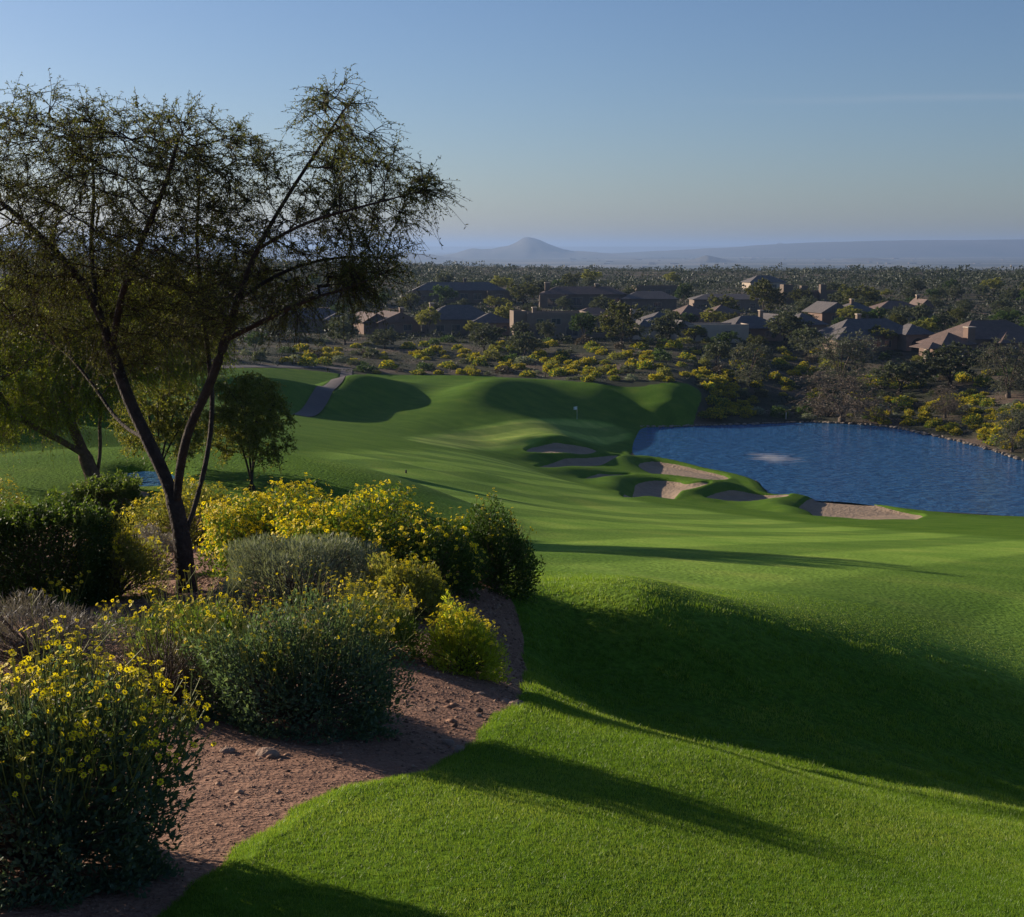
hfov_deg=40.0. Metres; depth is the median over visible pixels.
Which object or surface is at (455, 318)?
tiled house
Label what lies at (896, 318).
desert tree
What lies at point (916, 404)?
desert shrub
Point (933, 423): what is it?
yellow bush
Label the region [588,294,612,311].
desert tree
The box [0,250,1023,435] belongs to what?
desert scrub
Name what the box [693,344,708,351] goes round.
desert shrub
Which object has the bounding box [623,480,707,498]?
sand bunker
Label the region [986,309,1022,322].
desert tree
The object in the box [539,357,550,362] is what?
yellow bush
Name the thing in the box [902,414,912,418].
yellow bush
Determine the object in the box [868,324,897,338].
desert tree
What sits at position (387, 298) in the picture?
desert tree
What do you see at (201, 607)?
brittlebush
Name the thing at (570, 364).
yellow bush
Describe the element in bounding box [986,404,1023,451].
bare tree
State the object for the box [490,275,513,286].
desert tree
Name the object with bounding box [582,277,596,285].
desert tree
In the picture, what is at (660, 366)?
yellow bush
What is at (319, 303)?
desert tree
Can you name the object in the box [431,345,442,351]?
yellow bush
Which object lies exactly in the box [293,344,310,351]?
yellow bush
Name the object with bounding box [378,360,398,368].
yellow bush
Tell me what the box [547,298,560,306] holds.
window
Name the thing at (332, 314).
tiled house
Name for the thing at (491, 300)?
desert tree
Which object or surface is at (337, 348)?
yellow bush
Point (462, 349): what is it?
yellow bush
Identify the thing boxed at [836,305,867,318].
desert tree
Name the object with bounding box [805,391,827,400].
yellow bush
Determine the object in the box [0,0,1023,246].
sky
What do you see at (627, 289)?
desert tree
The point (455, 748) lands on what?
stone
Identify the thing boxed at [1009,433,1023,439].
yellow bush
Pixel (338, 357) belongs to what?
desert shrub
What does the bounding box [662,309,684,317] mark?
desert tree
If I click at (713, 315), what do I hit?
desert tree
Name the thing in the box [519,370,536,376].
yellow bush
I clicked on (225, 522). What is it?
brittlebush
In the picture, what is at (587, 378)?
yellow bush
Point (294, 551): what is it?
sage shrub
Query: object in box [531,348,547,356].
yellow bush
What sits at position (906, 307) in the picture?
desert tree
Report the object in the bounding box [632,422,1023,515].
pond water
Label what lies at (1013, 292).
desert tree
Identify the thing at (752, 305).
window
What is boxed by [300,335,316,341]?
desert shrub
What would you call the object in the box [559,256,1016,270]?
distant town
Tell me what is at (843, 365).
desert shrub
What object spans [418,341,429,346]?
yellow bush
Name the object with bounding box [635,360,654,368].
yellow bush
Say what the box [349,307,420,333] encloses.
tiled house
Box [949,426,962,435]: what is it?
yellow bush
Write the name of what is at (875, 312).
desert tree
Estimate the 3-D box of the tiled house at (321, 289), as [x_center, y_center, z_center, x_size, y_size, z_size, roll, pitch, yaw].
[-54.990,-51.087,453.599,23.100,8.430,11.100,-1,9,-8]
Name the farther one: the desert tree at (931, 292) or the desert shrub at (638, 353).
the desert tree at (931, 292)
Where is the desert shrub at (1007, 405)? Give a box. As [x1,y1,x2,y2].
[999,403,1013,408]
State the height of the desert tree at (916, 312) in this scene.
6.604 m
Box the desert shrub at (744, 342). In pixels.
[736,337,749,347]
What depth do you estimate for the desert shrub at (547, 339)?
324.64 m
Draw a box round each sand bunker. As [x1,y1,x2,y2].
[527,443,595,453]
[542,456,617,467]
[586,474,628,478]
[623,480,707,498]
[639,461,728,479]
[706,490,788,500]
[799,499,922,519]
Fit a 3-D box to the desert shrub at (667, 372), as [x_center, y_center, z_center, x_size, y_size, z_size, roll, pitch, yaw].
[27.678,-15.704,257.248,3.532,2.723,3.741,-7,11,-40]
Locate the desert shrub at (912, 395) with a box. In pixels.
[903,393,917,397]
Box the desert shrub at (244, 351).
[240,349,252,354]
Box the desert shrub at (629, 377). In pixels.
[624,374,638,380]
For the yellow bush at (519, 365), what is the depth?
277.96 m
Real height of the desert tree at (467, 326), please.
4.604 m
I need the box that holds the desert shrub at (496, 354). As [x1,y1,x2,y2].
[483,348,502,360]
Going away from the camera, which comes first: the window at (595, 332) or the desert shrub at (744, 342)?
the desert shrub at (744, 342)
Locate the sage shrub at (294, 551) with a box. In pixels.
[210,530,394,611]
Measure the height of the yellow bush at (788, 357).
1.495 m
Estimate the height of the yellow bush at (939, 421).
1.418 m
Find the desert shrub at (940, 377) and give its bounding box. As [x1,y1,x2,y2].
[937,375,952,380]
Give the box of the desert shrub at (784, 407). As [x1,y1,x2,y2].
[775,405,788,409]
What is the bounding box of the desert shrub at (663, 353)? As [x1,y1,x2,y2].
[652,347,671,360]
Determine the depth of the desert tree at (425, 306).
385.24 m
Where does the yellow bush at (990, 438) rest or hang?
on the desert ground at (260, 804)
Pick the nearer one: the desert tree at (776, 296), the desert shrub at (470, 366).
the desert shrub at (470, 366)
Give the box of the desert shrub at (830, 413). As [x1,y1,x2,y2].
[815,410,837,416]
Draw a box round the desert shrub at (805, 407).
[795,404,814,414]
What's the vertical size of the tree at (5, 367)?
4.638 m
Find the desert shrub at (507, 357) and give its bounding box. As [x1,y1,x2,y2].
[501,353,519,361]
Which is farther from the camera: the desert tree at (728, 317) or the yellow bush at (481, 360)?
the desert tree at (728, 317)
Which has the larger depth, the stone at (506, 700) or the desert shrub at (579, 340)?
the desert shrub at (579, 340)
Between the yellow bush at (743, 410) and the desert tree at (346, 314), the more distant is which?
the desert tree at (346, 314)
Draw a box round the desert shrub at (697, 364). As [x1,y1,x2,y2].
[692,362,703,366]
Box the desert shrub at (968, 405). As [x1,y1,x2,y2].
[959,404,971,413]
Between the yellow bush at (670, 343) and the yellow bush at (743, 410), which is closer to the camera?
the yellow bush at (743, 410)
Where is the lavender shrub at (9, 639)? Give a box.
[0,586,143,676]
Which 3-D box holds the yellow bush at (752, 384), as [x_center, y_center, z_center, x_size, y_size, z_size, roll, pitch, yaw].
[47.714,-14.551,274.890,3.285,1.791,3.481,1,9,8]
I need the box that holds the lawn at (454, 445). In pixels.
[0,367,1023,916]
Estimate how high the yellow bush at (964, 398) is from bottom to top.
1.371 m
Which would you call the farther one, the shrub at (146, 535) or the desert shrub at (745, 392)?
the desert shrub at (745, 392)
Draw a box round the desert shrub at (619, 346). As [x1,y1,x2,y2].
[613,342,623,348]
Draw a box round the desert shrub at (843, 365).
[831,361,846,368]
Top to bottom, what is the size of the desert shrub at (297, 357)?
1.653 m
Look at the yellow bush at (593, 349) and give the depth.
298.94 m
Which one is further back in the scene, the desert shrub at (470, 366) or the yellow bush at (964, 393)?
the desert shrub at (470, 366)
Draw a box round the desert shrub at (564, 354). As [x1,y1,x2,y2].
[553,349,570,357]
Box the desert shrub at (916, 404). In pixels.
[910,403,923,408]
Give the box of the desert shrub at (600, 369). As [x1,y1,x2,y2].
[594,365,611,373]
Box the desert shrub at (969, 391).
[962,388,979,394]
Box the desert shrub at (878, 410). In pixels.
[869,407,885,418]
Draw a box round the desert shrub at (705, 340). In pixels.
[701,337,714,343]
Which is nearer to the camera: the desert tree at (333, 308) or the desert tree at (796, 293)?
the desert tree at (333, 308)
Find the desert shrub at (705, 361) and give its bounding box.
[698,358,711,366]
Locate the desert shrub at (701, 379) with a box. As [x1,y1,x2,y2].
[696,377,713,383]
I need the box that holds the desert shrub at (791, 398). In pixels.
[785,396,795,401]
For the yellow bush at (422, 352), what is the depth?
294.23 m
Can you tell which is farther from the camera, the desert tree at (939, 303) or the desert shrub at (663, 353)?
the desert tree at (939, 303)
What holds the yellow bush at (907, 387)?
on the desert ground at (260, 804)
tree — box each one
[0,63,472,592]
[0,264,245,483]
[0,313,51,391]
[73,330,157,396]
[106,375,213,478]
[195,370,300,489]
[235,314,254,336]
[244,331,267,351]
[264,316,291,339]
[276,272,295,283]
[303,296,325,307]
[307,276,320,288]
[326,317,358,344]
[327,331,341,342]
[329,309,361,325]
[331,303,350,313]
[352,303,369,312]
[364,327,405,348]
[370,288,389,306]
[376,292,392,306]
[377,287,393,296]
[397,292,419,311]
[413,306,440,335]
[420,299,441,310]
[429,284,458,302]
[433,269,453,281]
[456,298,470,304]
[463,320,482,338]
[468,322,506,351]
[483,296,509,310]
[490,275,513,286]
[493,302,513,319]
[502,330,542,355]
[506,282,540,305]
[509,320,532,333]
[520,302,538,310]
[521,274,533,282]
[527,278,543,299]
[531,340,549,348]
[533,280,554,294]
[535,319,556,336]
[555,296,573,310]
[559,272,580,285]
[568,311,596,340]
[581,269,603,279]
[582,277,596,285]
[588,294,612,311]
[593,300,644,342]
[616,323,646,341]
[622,285,639,293]
[648,310,686,344]
[662,272,682,281]
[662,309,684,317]
[675,283,692,304]
[681,312,698,321]
[682,325,707,341]
[699,308,725,322]
[701,339,732,365]
[707,294,740,309]
[711,330,740,343]
[719,312,736,322]
[728,340,773,388]
[745,278,786,310]
[747,334,768,346]
[763,310,814,345]
[784,367,914,425]
[786,288,813,301]
[786,324,825,355]
[787,327,890,387]
[794,304,808,311]
[795,295,821,308]
[802,311,817,318]
[826,281,844,289]
[827,289,854,304]
[831,317,845,323]
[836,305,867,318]
[837,284,884,302]
[854,295,870,304]
[858,289,880,302]
[862,300,882,306]
[867,306,889,318]
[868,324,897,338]
[870,358,933,391]
[880,289,893,298]
[883,308,910,319]
[887,313,907,325]
[890,303,912,317]
[900,288,916,299]
[903,278,926,292]
[904,297,914,302]
[905,302,933,320]
[910,318,938,332]
[911,315,942,327]
[916,341,988,385]
[923,288,942,297]
[926,383,967,417]
[928,297,944,308]
[931,312,956,330]
[936,286,951,297]
[941,279,960,288]
[942,308,954,318]
[945,284,965,301]
[947,307,968,322]
[949,318,972,327]
[953,299,974,306]
[958,302,973,312]
[966,334,1023,397]
[973,284,988,296]
[979,277,1004,295]
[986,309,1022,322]
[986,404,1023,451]
[988,298,1012,309]
[990,306,1015,316]
[1000,288,1021,303]
[1016,290,1023,301]
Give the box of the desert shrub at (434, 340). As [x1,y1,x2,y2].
[428,337,440,343]
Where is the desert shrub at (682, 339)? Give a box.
[676,336,693,343]
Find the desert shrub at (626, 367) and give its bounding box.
[618,365,635,372]
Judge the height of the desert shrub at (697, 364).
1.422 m
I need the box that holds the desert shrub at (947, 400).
[938,394,958,405]
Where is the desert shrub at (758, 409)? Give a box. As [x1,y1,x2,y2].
[751,406,765,414]
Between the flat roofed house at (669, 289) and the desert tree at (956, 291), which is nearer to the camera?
the desert tree at (956, 291)
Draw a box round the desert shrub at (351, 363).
[345,360,358,364]
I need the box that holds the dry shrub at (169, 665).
[89,598,230,718]
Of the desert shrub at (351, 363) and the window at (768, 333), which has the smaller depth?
the desert shrub at (351, 363)
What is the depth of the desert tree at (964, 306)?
445.15 m
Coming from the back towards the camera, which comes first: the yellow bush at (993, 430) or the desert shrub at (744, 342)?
the desert shrub at (744, 342)
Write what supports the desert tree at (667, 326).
on the desert ground at (260, 804)
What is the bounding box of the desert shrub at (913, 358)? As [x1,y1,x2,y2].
[911,355,921,360]
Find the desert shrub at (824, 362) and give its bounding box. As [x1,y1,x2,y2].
[818,359,836,367]
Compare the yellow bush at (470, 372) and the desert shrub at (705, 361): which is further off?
the desert shrub at (705, 361)
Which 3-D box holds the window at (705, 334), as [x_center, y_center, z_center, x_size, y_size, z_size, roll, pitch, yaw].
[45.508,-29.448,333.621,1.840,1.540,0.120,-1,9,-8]
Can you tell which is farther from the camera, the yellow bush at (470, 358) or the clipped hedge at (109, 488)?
the yellow bush at (470, 358)
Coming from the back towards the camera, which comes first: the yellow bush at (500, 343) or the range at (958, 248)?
the range at (958, 248)
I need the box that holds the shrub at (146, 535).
[121,522,194,578]
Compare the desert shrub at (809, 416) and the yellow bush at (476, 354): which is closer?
the desert shrub at (809, 416)
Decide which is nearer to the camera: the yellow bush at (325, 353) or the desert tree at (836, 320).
the yellow bush at (325, 353)
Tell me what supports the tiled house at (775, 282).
on the desert ground at (260, 804)
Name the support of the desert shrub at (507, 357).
on the desert ground at (260, 804)
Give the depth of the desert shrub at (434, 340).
321.77 m
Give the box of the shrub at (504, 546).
[438,488,545,602]
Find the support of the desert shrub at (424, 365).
on the desert ground at (260, 804)
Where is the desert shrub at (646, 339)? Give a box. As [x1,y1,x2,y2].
[640,336,651,342]
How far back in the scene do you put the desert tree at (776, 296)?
418.55 m
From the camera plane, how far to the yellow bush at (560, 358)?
284.72 m
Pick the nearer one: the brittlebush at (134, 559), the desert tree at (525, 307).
the brittlebush at (134, 559)
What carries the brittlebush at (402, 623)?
on the desert ground at (260, 804)
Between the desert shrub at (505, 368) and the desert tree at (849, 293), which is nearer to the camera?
the desert shrub at (505, 368)
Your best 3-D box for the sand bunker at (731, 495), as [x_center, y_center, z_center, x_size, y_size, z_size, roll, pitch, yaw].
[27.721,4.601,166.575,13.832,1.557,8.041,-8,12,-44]
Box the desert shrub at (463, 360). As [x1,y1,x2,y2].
[459,358,469,363]
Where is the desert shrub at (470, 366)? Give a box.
[464,364,478,370]
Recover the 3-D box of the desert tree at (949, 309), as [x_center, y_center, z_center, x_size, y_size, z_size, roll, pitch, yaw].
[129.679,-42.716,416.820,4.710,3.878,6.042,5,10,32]
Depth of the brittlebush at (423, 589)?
13.49 m
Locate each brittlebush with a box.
[0,474,29,545]
[0,615,217,911]
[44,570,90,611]
[61,512,171,600]
[88,596,171,640]
[118,472,251,548]
[138,561,252,629]
[171,561,420,744]
[192,472,347,577]
[262,479,428,579]
[327,567,431,661]
[352,551,452,626]
[419,589,513,683]
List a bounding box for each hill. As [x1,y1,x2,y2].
[686,255,736,261]
[840,258,894,261]
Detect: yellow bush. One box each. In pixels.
[280,357,292,361]
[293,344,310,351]
[297,357,317,365]
[301,352,316,358]
[315,356,332,364]
[319,351,334,357]
[322,346,332,352]
[330,351,344,355]
[334,346,342,350]
[350,343,361,347]
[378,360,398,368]
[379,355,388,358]
[400,341,416,348]
[409,369,426,374]
[412,350,426,355]
[414,353,423,358]
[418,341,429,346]
[423,347,435,355]
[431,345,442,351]
[433,369,443,373]
[438,360,457,366]
[444,363,456,368]
[452,344,464,349]
[455,368,465,373]
[457,348,470,352]
[465,355,476,361]
[467,369,481,375]
[471,352,480,357]
[472,357,487,365]
[492,345,505,350]
[494,363,512,369]
[495,340,507,346]
[497,361,512,365]
[507,344,520,351]
[512,363,528,368]
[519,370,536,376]
[527,354,543,360]
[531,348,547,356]
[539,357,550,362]
[542,363,558,372]
[544,339,560,346]
[547,366,566,376]
[550,354,569,362]
[563,362,580,367]
[567,365,579,369]
[567,369,580,373]
[572,358,587,365]
[580,366,594,372]
[581,369,595,375]
[581,375,595,381]
[582,356,596,363]
[583,341,600,348]
[586,346,603,351]
[589,371,600,377]
[595,349,608,354]
[599,359,611,363]
[603,363,616,370]
[607,368,620,374]
[607,375,620,380]
[619,349,633,356]
[624,357,638,365]
[633,342,649,348]
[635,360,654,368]
[638,354,654,360]
[642,350,653,354]
[648,372,663,380]
[653,363,668,368]
[656,343,664,348]
[662,376,675,381]
[664,339,683,348]
[676,352,695,358]
[676,361,687,366]
[679,371,691,376]
[689,369,702,375]
[691,349,701,353]
[695,374,705,378]
[700,368,712,374]
[700,381,717,390]
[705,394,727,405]
[706,374,720,377]
[708,408,727,419]
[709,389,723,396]
[711,376,728,384]
[713,404,729,412]
[715,384,727,391]
[721,368,734,376]
[734,362,749,368]
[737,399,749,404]
[737,407,756,415]
[739,405,753,409]
[750,380,764,387]
[768,371,782,380]
[771,357,789,365]
[777,377,794,386]
[781,350,792,354]
[781,355,796,360]
[781,385,795,390]
[786,368,801,375]
[792,364,807,372]
[800,361,808,366]
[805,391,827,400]
[807,365,818,371]
[864,375,879,384]
[867,378,888,388]
[870,415,890,421]
[878,420,891,424]
[884,396,891,401]
[888,380,907,388]
[891,395,913,403]
[891,402,916,409]
[899,418,915,425]
[902,383,918,388]
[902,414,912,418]
[904,408,914,415]
[908,379,927,386]
[914,415,929,422]
[916,411,931,417]
[918,405,935,412]
[922,400,939,406]
[923,420,938,427]
[929,417,943,423]
[935,425,945,431]
[942,422,959,429]
[944,425,958,430]
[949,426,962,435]
[954,372,972,378]
[954,373,971,381]
[957,391,967,396]
[958,397,969,402]
[962,413,985,425]
[964,398,979,404]
[965,407,983,412]
[966,394,988,400]
[968,424,982,428]
[972,376,990,386]
[973,374,993,382]
[975,427,988,433]
[976,432,989,439]
[979,398,996,406]
[980,422,993,427]
[981,434,1009,445]
[983,414,993,419]
[984,408,996,412]
[986,425,1005,435]
[989,410,1010,420]
[994,419,1017,430]
[999,440,1017,449]
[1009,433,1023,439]
[1011,402,1023,410]
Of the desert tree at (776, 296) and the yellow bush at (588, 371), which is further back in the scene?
the desert tree at (776, 296)
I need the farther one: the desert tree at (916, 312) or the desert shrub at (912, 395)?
the desert tree at (916, 312)
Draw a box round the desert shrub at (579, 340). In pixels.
[573,334,591,344]
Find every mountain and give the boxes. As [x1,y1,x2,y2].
[1,242,238,260]
[229,247,370,258]
[310,253,472,260]
[441,237,650,258]
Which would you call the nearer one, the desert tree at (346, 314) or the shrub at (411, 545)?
the shrub at (411, 545)
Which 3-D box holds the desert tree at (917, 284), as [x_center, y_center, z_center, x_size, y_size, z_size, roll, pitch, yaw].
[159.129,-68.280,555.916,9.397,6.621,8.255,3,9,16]
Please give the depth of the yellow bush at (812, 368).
300.46 m
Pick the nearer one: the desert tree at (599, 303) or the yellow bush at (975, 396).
the yellow bush at (975, 396)
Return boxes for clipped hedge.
[0,485,117,610]
[68,467,144,532]
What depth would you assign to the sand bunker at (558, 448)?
186.11 m
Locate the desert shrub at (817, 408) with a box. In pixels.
[809,404,825,413]
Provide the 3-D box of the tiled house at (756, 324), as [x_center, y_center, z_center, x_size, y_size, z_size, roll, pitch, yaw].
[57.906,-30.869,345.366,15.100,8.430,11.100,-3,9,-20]
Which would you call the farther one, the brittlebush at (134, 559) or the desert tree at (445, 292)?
the desert tree at (445, 292)
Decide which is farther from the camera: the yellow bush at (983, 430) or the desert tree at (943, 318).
the desert tree at (943, 318)
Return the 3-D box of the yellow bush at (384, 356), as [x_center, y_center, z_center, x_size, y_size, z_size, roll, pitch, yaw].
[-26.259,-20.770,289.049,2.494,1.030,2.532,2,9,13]
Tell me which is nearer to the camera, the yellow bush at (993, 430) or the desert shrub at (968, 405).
the yellow bush at (993, 430)
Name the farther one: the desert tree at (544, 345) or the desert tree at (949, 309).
the desert tree at (949, 309)
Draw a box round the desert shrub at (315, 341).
[313,338,324,343]
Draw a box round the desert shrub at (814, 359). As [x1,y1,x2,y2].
[803,355,817,361]
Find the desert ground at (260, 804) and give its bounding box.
[0,252,1023,916]
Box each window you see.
[403,324,411,330]
[419,295,426,300]
[436,325,444,330]
[452,325,459,330]
[460,293,467,299]
[474,293,481,299]
[495,294,503,297]
[536,319,543,324]
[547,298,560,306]
[551,318,560,324]
[566,327,578,335]
[571,297,581,305]
[594,326,602,333]
[607,297,620,304]
[653,302,661,307]
[700,331,707,337]
[750,303,755,307]
[766,331,771,336]
[874,340,880,347]
[884,340,891,347]
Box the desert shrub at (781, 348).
[775,346,787,351]
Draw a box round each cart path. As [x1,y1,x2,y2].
[64,365,352,375]
[295,369,351,416]
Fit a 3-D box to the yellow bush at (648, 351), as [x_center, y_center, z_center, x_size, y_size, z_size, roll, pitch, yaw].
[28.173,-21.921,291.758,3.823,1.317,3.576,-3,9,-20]
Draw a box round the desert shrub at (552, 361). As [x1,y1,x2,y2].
[542,359,562,367]
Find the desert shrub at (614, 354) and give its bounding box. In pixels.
[606,351,624,359]
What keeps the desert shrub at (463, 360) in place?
on the desert ground at (260, 804)
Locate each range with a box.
[149,247,725,251]
[610,239,1023,256]
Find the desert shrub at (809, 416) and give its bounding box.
[799,413,819,418]
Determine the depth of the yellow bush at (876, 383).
279.84 m
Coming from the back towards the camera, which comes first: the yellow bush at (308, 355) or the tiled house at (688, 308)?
the tiled house at (688, 308)
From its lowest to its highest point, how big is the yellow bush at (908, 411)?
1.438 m
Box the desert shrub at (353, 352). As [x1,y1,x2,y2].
[347,349,360,354]
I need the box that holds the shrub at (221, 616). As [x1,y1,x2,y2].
[126,587,278,700]
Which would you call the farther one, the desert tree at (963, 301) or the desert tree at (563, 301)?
the desert tree at (963, 301)
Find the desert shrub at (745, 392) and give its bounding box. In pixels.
[735,387,750,398]
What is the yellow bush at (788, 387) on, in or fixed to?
on the desert ground at (260, 804)
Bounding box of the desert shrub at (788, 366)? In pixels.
[773,363,793,370]
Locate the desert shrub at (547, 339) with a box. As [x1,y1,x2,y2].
[542,337,554,341]
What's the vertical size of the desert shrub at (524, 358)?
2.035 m
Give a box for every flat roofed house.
[510,307,610,337]
[632,285,679,295]
[671,320,748,342]
[780,284,842,304]
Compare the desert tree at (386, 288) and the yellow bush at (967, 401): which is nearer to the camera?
the yellow bush at (967, 401)
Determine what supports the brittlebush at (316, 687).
on the desert ground at (260, 804)
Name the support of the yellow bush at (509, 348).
on the desert ground at (260, 804)
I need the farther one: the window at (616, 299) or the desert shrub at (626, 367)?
the window at (616, 299)
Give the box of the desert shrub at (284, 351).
[275,345,296,352]
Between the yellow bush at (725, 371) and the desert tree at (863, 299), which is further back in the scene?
the desert tree at (863, 299)
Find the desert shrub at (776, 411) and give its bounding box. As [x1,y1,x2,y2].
[769,406,791,417]
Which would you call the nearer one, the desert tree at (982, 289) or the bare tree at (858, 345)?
the bare tree at (858, 345)
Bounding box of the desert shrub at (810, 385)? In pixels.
[805,383,815,390]
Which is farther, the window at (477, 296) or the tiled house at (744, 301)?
the window at (477, 296)
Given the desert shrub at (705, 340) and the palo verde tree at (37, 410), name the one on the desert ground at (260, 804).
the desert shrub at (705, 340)
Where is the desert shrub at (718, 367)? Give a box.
[713,365,724,372]
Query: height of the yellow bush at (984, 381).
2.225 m
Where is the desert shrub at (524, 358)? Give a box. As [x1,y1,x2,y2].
[511,356,537,364]
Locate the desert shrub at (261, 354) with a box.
[251,350,267,360]
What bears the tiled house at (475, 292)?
on the desert ground at (260, 804)
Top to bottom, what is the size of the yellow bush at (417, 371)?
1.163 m
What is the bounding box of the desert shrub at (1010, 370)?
[1008,367,1022,373]
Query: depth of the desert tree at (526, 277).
584.45 m
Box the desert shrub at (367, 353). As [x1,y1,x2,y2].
[362,346,383,358]
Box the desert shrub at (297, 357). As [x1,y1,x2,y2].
[290,354,300,360]
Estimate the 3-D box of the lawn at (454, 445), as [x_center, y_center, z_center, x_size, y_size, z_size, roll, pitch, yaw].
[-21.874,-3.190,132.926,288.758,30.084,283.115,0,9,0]
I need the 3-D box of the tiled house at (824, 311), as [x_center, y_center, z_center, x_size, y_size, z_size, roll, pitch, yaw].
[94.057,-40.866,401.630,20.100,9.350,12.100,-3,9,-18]
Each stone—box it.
[219,747,235,752]
[255,747,279,756]
[441,739,454,745]
[449,745,463,751]
[501,698,510,702]
[508,700,523,705]
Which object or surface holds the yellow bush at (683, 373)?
on the desert ground at (260, 804)
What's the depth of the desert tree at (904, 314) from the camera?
377.01 m
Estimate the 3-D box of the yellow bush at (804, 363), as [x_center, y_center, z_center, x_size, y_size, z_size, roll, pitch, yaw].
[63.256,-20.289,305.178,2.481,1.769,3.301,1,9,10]
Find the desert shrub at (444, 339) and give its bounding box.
[438,334,456,342]
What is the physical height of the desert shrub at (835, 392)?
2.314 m
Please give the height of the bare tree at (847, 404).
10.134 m
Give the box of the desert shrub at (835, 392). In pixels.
[821,386,840,394]
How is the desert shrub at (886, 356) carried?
on the desert ground at (260, 804)
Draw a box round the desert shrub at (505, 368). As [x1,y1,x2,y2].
[491,365,514,373]
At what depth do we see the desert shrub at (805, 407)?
250.75 m
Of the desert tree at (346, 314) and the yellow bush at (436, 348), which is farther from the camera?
the desert tree at (346, 314)
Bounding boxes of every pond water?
[125,471,174,485]
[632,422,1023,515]
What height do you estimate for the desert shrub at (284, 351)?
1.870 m
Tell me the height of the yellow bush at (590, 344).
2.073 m
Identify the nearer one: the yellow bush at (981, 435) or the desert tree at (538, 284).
the yellow bush at (981, 435)
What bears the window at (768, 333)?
in the tiled house at (756, 324)
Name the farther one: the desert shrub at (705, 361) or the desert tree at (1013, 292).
the desert tree at (1013, 292)
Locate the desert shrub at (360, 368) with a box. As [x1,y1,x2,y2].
[353,363,379,372]
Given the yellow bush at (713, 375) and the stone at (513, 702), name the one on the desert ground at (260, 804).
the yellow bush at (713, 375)
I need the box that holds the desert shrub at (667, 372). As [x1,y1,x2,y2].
[656,367,672,377]
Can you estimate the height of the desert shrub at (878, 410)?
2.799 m
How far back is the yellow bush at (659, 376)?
253.34 m
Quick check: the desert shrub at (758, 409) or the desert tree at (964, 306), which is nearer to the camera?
the desert shrub at (758, 409)
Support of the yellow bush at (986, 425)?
on the desert ground at (260, 804)
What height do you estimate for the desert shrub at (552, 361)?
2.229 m
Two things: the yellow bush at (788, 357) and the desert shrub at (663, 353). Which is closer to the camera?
the desert shrub at (663, 353)
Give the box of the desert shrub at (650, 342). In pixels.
[645,339,655,344]
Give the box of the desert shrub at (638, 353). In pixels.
[633,350,646,356]
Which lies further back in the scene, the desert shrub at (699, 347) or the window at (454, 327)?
the window at (454, 327)
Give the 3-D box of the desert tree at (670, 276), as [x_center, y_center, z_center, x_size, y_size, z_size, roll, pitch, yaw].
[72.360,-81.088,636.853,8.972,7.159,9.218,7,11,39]
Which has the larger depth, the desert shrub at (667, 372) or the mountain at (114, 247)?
the mountain at (114, 247)
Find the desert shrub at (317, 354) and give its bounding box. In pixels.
[306,349,323,358]
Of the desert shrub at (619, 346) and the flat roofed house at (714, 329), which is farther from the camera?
the flat roofed house at (714, 329)
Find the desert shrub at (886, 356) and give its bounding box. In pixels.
[877,352,892,359]
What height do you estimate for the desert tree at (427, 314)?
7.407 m
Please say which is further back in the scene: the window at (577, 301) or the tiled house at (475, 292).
the tiled house at (475, 292)
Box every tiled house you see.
[278,306,343,331]
[310,287,375,305]
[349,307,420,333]
[408,278,511,303]
[422,303,509,334]
[538,282,627,308]
[579,307,613,326]
[621,291,677,310]
[627,309,693,339]
[673,304,742,322]
[687,294,761,311]
[721,315,782,340]
[741,275,785,289]
[758,310,829,337]
[802,299,873,323]
[815,313,935,356]
[869,295,934,319]
[909,320,1023,363]
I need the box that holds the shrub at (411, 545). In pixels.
[359,502,498,602]
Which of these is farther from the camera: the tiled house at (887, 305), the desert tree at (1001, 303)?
the desert tree at (1001, 303)
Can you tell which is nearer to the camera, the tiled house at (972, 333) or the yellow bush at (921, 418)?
the yellow bush at (921, 418)
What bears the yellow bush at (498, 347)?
on the desert ground at (260, 804)
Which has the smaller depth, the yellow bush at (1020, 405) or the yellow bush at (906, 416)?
the yellow bush at (1020, 405)
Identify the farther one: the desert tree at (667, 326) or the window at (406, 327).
the window at (406, 327)
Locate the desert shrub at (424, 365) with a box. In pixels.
[416,361,431,370]
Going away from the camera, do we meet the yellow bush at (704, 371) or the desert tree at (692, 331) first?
the yellow bush at (704, 371)
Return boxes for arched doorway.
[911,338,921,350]
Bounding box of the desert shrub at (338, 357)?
[332,355,351,361]
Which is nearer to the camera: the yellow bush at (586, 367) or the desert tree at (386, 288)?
the yellow bush at (586, 367)
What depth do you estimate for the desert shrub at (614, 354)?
284.85 m
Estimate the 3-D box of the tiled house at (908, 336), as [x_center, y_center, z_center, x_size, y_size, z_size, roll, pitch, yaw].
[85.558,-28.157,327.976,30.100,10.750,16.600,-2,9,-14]
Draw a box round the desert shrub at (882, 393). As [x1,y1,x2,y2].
[871,389,894,397]
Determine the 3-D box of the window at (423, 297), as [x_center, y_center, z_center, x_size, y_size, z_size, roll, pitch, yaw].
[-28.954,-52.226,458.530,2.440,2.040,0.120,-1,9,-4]
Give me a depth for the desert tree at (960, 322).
342.23 m
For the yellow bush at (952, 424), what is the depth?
229.31 m

